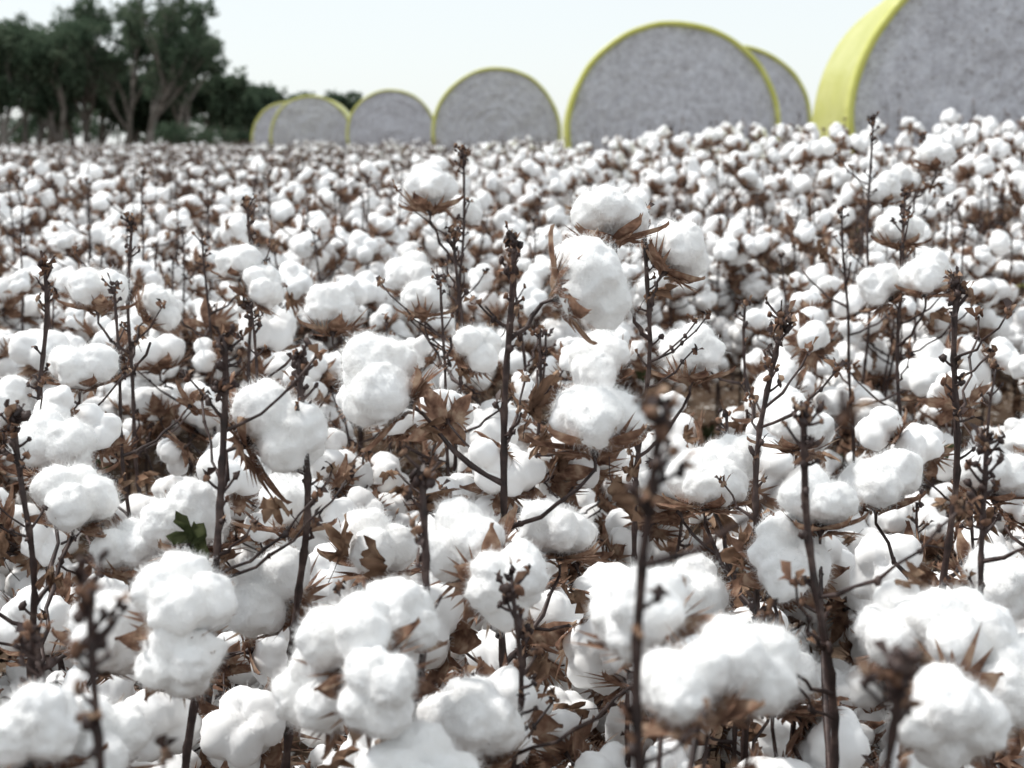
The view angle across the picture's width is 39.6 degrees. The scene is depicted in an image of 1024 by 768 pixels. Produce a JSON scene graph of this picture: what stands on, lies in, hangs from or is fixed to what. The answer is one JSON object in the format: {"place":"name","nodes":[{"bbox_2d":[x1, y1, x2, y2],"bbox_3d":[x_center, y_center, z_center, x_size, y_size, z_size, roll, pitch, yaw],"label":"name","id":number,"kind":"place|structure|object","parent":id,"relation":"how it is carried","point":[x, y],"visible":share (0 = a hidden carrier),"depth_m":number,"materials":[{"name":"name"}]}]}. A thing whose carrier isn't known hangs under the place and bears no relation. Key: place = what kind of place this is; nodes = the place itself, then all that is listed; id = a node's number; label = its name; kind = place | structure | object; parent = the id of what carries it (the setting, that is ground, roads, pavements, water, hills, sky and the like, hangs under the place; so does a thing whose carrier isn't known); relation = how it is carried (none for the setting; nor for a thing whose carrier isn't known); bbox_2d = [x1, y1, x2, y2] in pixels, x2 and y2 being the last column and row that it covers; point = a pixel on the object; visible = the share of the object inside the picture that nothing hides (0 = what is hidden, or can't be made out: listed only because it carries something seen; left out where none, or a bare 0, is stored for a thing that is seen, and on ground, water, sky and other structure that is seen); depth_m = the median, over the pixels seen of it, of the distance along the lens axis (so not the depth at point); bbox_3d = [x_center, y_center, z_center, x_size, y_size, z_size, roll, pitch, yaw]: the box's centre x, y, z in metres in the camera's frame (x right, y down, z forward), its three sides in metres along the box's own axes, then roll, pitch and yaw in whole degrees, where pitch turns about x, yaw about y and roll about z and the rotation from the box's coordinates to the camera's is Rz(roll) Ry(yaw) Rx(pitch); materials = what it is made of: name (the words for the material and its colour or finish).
{"place":"outdoors","nodes":[
{"label":"outdoors","id":0,"kind":"place"},
{"bbox_2d":[0,0,883,145],"label":"sky","id":1,"kind":"structure","parent":0,"point":[420,48],"materials":[{"name":"white"}]},
{"bbox_2d":[0,98,1023,767],"bbox_3d":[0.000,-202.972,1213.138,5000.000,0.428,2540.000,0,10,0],"label":"ground","id":2,"kind":"structure","parent":0,"point":[698,402],"depth_m":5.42,"materials":[{"name":"white plant"}]},
{"bbox_2d":[0,20,44,79],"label":"gum tree","id":3,"kind":"object","parent":2,"relation":"on","point":[18,57],"visible":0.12,"depth_m":101.48,"materials":[{"name":"green plant"}]},
{"bbox_2d":[22,110,27,143],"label":"gum tree","id":4,"kind":"object","parent":2,"relation":"on","point":[25,131],"depth_m":111.73,"materials":[{"name":"plant"}]},
{"bbox_2d":[0,10,62,145],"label":"gum tree","id":5,"kind":"object","parent":2,"relation":"on","point":[10,94],"visible":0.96,"depth_m":96.01,"materials":[{"name":"green plant"}]},
{"bbox_2d":[6,16,91,144],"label":"gum tree","id":6,"kind":"object","parent":2,"relation":"on","point":[50,60],"visible":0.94,"depth_m":95.67,"materials":[{"name":"green plant"}]},
{"bbox_2d":[7,16,101,145],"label":"gum tree","id":7,"kind":"object","parent":2,"relation":"on","point":[49,135],"visible":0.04,"depth_m":115.35,"materials":[{"name":"green plant"}]},
{"bbox_2d":[18,19,93,145],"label":"gum tree","id":8,"kind":"object","parent":2,"relation":"on","point":[42,129],"visible":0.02,"depth_m":104.02,"materials":[{"name":"green plant"}]},
{"bbox_2d":[0,250,131,671],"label":"cotton plant","id":9,"kind":"object","parent":2,"relation":"on","point":[78,370],"visible":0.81,"depth_m":1.94,"materials":[{"name":"white plant"}]},
{"bbox_2d":[53,97,83,144],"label":"gum tree","id":10,"kind":"object","parent":2,"relation":"on","point":[68,125],"visible":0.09,"depth_m":115.51,"materials":[{"name":"green plant"}]},
{"bbox_2d":[0,399,163,687],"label":"cotton plant","id":11,"kind":"object","parent":2,"relation":"on","point":[71,489],"visible":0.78,"depth_m":1.42,"materials":[{"name":"white plant"}]},
{"bbox_2d":[0,614,167,767],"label":"cotton plant","id":12,"kind":"object","parent":2,"relation":"on","point":[39,728],"visible":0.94,"depth_m":1.06,"materials":[{"name":"white plant"}]},
{"bbox_2d":[51,0,144,144],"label":"gum tree","id":13,"kind":"object","parent":2,"relation":"on","point":[88,13],"visible":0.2,"depth_m":106.11,"materials":[{"name":"green plant"}]},
{"bbox_2d":[79,65,139,144],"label":"gum tree","id":14,"kind":"object","parent":2,"relation":"on","point":[106,112],"visible":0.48,"depth_m":114.14,"materials":[{"name":"green plant"}]},
{"bbox_2d":[68,548,179,767],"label":"cotton plant","id":15,"kind":"object","parent":2,"relation":"on","point":[93,640],"visible":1,"depth_m":0.75,"materials":[{"name":"brown plant"}]},
{"bbox_2d":[53,0,195,144],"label":"gum tree","id":16,"kind":"object","parent":2,"relation":"on","point":[105,61],"visible":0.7,"depth_m":99.80,"materials":[{"name":"green plant"}]},
{"bbox_2d":[0,103,249,145],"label":"distant treeline","id":17,"kind":"object","parent":2,"relation":"on","point":[33,129],"visible":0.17,"depth_m":165.11,"materials":[{"name":"green plant"}]},
{"bbox_2d":[55,211,207,493],"bbox_3d":[-0.627,0.234,2.324,0.196,1.028,0.230,5,11,27],"label":"cotton plant","id":18,"kind":"object","parent":2,"relation":"on","point":[87,287],"visible":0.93,"depth_m":2.25,"materials":[{"name":"white plant"}]},
{"bbox_2d":[116,71,168,143],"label":"gum tree","id":19,"kind":"object","parent":2,"relation":"on","point":[141,121],"visible":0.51,"depth_m":115.22,"materials":[{"name":"green plant"}]},
{"bbox_2d":[120,0,222,145],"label":"gum tree","id":20,"kind":"object","parent":2,"relation":"on","point":[180,59],"visible":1,"depth_m":97.02,"materials":[{"name":"green plant"}]},
{"bbox_2d":[148,81,200,142],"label":"gum tree","id":21,"kind":"object","parent":2,"relation":"on","point":[167,115],"visible":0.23,"depth_m":116.75,"materials":[{"name":"green plant"}]},
{"bbox_2d":[131,0,231,136],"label":"gum tree","id":22,"kind":"object","parent":2,"relation":"on","point":[184,97],"visible":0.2,"depth_m":103.12,"materials":[{"name":"green plant"}]},
{"bbox_2d":[154,118,220,145],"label":"shrub","id":23,"kind":"object","parent":2,"relation":"on","point":[177,135],"visible":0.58,"depth_m":92.03,"materials":[{"name":"green plant"}]},
{"bbox_2d":[192,125,238,145],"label":"shrub","id":24,"kind":"object","parent":2,"relation":"on","point":[227,137],"visible":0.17,"depth_m":94.32,"materials":[{"name":"green plant"}]},
{"bbox_2d":[187,66,252,133],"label":"gum tree","id":25,"kind":"object","parent":2,"relation":"on","point":[218,99],"visible":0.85,"depth_m":109.12,"materials":[{"name":"green plant"}]},
{"bbox_2d":[198,77,266,141],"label":"gum tree","id":26,"kind":"object","parent":2,"relation":"on","point":[248,112],"visible":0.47,"depth_m":112.76,"materials":[{"name":"green plant"}]},
{"bbox_2d":[114,323,358,767],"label":"cotton plant","id":27,"kind":"object","parent":2,"relation":"on","point":[186,603],"visible":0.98,"depth_m":1.33,"materials":[{"name":"white plant"}]},
{"bbox_2d":[224,127,251,145],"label":"shrub","id":28,"kind":"object","parent":2,"relation":"on","point":[243,136],"visible":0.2,"depth_m":96.75,"materials":[{"name":"green plant"}]},
{"bbox_2d":[209,193,298,408],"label":"cotton plant","id":29,"kind":"object","parent":2,"relation":"on","point":[261,289],"visible":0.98,"depth_m":2.46,"materials":[{"name":"white plant"}]},
{"bbox_2d":[247,81,277,112],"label":"gum tree","id":30,"kind":"object","parent":2,"relation":"on","point":[267,95],"visible":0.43,"depth_m":116.75,"materials":[{"name":"green plant"}]},
{"bbox_2d":[243,86,289,132],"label":"gum tree","id":31,"kind":"object","parent":2,"relation":"on","point":[281,98],"visible":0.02,"depth_m":119.23,"materials":[{"name":"green plant"}]},
{"bbox_2d":[251,101,287,146],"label":"round cotton bale","id":32,"kind":"object","parent":2,"relation":"on","point":[260,132],"visible":0.1,"depth_m":44.28},
{"bbox_2d":[284,91,315,101],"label":"gum tree","id":33,"kind":"object","parent":2,"relation":"on","point":[297,95],"depth_m":125.20,"materials":[{"name":"green plant"}]},
{"bbox_2d":[179,338,422,767],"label":"cotton plant","id":34,"kind":"object","parent":2,"relation":"on","point":[277,591],"visible":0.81,"depth_m":1.45,"materials":[{"name":"white plant"}]},
{"bbox_2d":[270,95,349,149],"bbox_3d":[-5.543,-6.946,40.103,2.300,2.294,2.459,0,10,-2],"label":"round cotton bale","id":35,"kind":"object","parent":2,"relation":"on","point":[308,117],"visible":0.55,"depth_m":38.87},
{"bbox_2d":[323,88,355,112],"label":"gum tree","id":36,"kind":"object","parent":2,"relation":"on","point":[348,104],"visible":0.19,"depth_m":121.00,"materials":[{"name":"green plant"}]},
{"bbox_2d":[341,90,362,104],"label":"gum tree","id":37,"kind":"object","parent":2,"relation":"on","point":[357,96],"visible":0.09,"depth_m":127.53,"materials":[{"name":"green plant"}]},
{"bbox_2d":[346,89,432,154],"bbox_3d":[-3.104,-6.395,36.642,2.298,2.301,2.487,-1,10,-5],"label":"round cotton bale","id":38,"kind":"object","parent":2,"relation":"on","point":[402,116],"visible":0.65,"depth_m":35.41},
{"bbox_2d":[259,442,559,767],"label":"cotton plant","id":39,"kind":"object","parent":2,"relation":"on","point":[356,669],"visible":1,"depth_m":1.08,"materials":[{"name":"white plant"}]},
{"bbox_2d":[297,221,521,472],"bbox_3d":[-0.158,0.244,2.301,0.351,1.016,0.255,0,10,0],"label":"cotton plant","id":40,"kind":"object","parent":2,"relation":"on","point":[332,311],"visible":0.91,"depth_m":2.19,"materials":[{"name":"white plant"}]},
{"bbox_2d":[380,143,489,394],"bbox_3d":[-0.145,0.123,2.670,0.214,1.134,0.264,0,10,0],"label":"cotton plant","id":41,"kind":"object","parent":2,"relation":"on","point":[431,189],"visible":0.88,"depth_m":2.57,"materials":[{"name":"white plant"}]},
{"bbox_2d":[332,221,650,767],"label":"cotton plant","id":42,"kind":"object","parent":2,"relation":"on","point":[472,548],"visible":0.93,"depth_m":1.40,"materials":[{"name":"white plant"}]},
{"bbox_2d":[431,67,561,153],"bbox_3d":[-0.331,-4.620,26.296,2.310,2.315,2.468,0,10,-3],"label":"round cotton bale","id":43,"kind":"object","parent":2,"relation":"on","point":[489,103],"visible":0.64,"depth_m":25.07},
{"bbox_2d":[495,556,630,767],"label":"cotton plant","id":44,"kind":"object","parent":2,"relation":"on","point":[512,591],"visible":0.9,"depth_m":1.19,"materials":[{"name":"brown plant"}]},
{"bbox_2d":[562,182,735,566],"bbox_3d":[0.191,0.266,1.949,0.258,1.090,0.383,0,10,0],"label":"cotton plant","id":45,"kind":"object","parent":2,"relation":"on","point":[692,352],"visible":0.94,"depth_m":1.90,"materials":[{"name":"white plant"}]},
{"bbox_2d":[563,20,780,218],"bbox_3d":[1.766,-2.940,16.541,2.332,2.335,2.455,0,10,1],"label":"round cotton bale","id":46,"kind":"object","parent":2,"relation":"on","point":[656,76],"visible":0.51,"depth_m":15.30},
{"bbox_2d":[565,383,880,767],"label":"cotton plant","id":47,"kind":"object","parent":2,"relation":"on","point":[737,668],"visible":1,"depth_m":0.93,"materials":[{"name":"white plant"}]},
{"bbox_2d":[658,294,845,760],"bbox_3d":[0.254,0.377,1.630,0.221,0.977,0.327,2,10,14],"label":"cotton plant","id":48,"kind":"object","parent":2,"relation":"on","point":[718,485],"visible":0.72,"depth_m":1.60,"materials":[{"name":"white plant"}]},
{"bbox_2d":[743,45,811,132],"bbox_3d":[3.344,-4.060,22.335,2.341,2.335,2.463,0,10,2],"label":"round cotton bale","id":49,"kind":"object","parent":2,"relation":"on","point":[790,91],"visible":0.09,"depth_m":21.07},
{"bbox_2d":[728,639,931,767],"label":"cotton plant","id":50,"kind":"object","parent":2,"relation":"on","point":[901,664],"visible":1,"depth_m":0.72,"materials":[{"name":"brown plant"}]},
{"bbox_2d":[726,396,982,767],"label":"cotton plant","id":51,"kind":"object","parent":2,"relation":"on","point":[787,554],"visible":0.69,"depth_m":1.40,"materials":[{"name":"white plant"}]},
{"bbox_2d":[833,111,929,462],"bbox_3d":[0.819,-0.014,3.268,0.201,1.204,0.168,0,10,0],"label":"cotton plant","id":52,"kind":"object","parent":2,"relation":"on","point":[883,189],"visible":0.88,"depth_m":3.19,"materials":[{"name":"brown plant"}]},
{"bbox_2d":[843,182,979,510],"bbox_3d":[0.679,0.190,2.463,0.215,1.069,0.306,4,10,22],"label":"cotton plant","id":53,"kind":"object","parent":2,"relation":"on","point":[923,275],"visible":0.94,"depth_m":2.35,"materials":[{"name":"white plant"}]},
{"bbox_2d":[812,0,1023,286],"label":"round cotton bale","id":54,"kind":"object","parent":2,"relation":"on","point":[926,64],"visible":0.5,"depth_m":9.57},
{"bbox_2d":[891,132,962,404],"bbox_3d":[0.982,-0.023,3.450,0.202,1.163,0.148,3,10,16],"label":"cotton plant","id":55,"kind":"object","parent":2,"relation":"on","point":[937,152],"visible":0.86,"depth_m":3.34,"materials":[{"name":"white plant"}]},
{"bbox_2d":[835,265,1023,624],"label":"cotton plant","id":56,"kind":"object","parent":2,"relation":"on","point":[885,481],"visible":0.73,"depth_m":1.56,"materials":[{"name":"white plant"}]},
{"bbox_2d":[849,422,1023,767],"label":"cotton plant","id":57,"kind":"object","parent":2,"relation":"on","point":[968,681],"visible":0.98,"depth_m":1.09,"materials":[{"name":"white plant"}]}
]}

